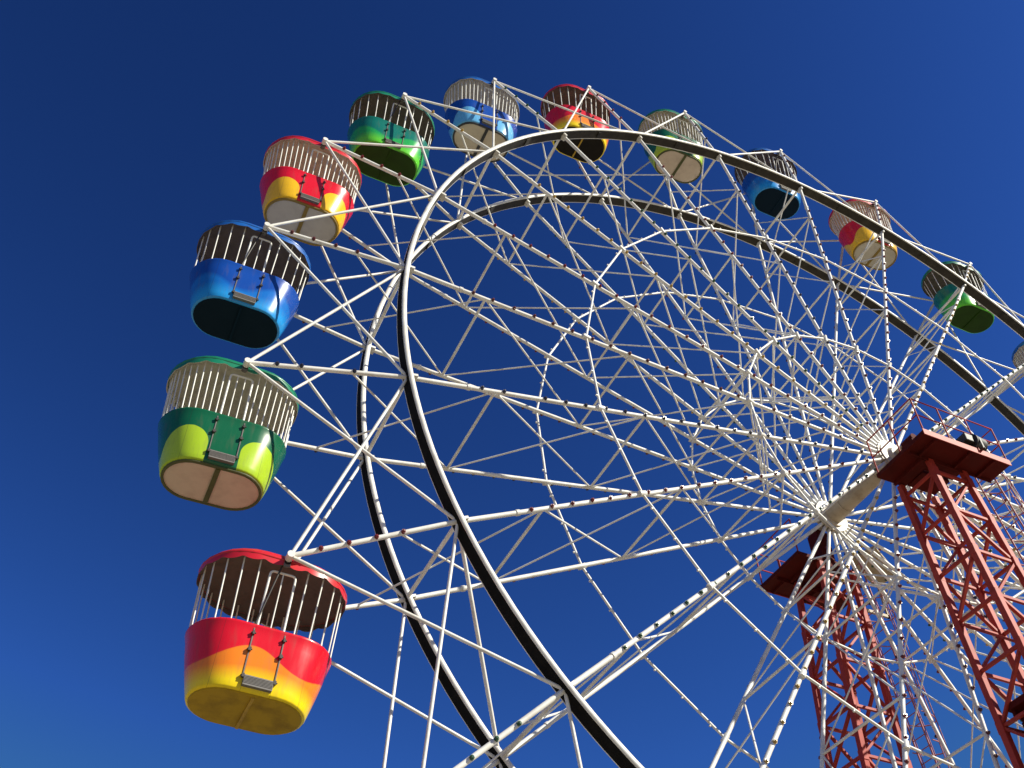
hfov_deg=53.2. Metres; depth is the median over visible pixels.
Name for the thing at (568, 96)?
gondola
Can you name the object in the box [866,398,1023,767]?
support tower
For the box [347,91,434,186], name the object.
gondola
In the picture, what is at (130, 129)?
sky
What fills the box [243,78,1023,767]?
ferris wheel
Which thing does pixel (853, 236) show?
gondola
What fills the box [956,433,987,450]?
floodlight
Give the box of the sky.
[0,0,1023,767]
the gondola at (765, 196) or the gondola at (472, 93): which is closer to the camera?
the gondola at (472, 93)
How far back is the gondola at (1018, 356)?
35.18 m
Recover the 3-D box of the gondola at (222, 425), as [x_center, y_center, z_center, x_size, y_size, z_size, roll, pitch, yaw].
[-4.863,0.854,17.276,2.290,2.330,1.615,18,-50,-18]
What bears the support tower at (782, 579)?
on the ground
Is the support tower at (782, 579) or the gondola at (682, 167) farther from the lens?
the gondola at (682, 167)
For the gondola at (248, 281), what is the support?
hanging from the ferris wheel
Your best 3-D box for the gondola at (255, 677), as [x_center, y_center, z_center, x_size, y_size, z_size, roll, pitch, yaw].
[-3.664,3.765,14.923,2.290,2.330,1.615,20,-50,-16]
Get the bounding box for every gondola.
[158,356,298,510]
[184,548,346,734]
[189,220,310,348]
[260,136,361,245]
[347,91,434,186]
[443,76,519,162]
[540,84,609,162]
[638,109,704,183]
[734,148,800,219]
[828,199,896,269]
[921,261,993,333]
[1012,341,1023,373]
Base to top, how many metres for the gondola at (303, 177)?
2.330 m
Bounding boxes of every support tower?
[756,519,951,767]
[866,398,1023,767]
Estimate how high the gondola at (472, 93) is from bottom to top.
2.330 m
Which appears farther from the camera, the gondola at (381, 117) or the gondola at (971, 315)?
the gondola at (971, 315)

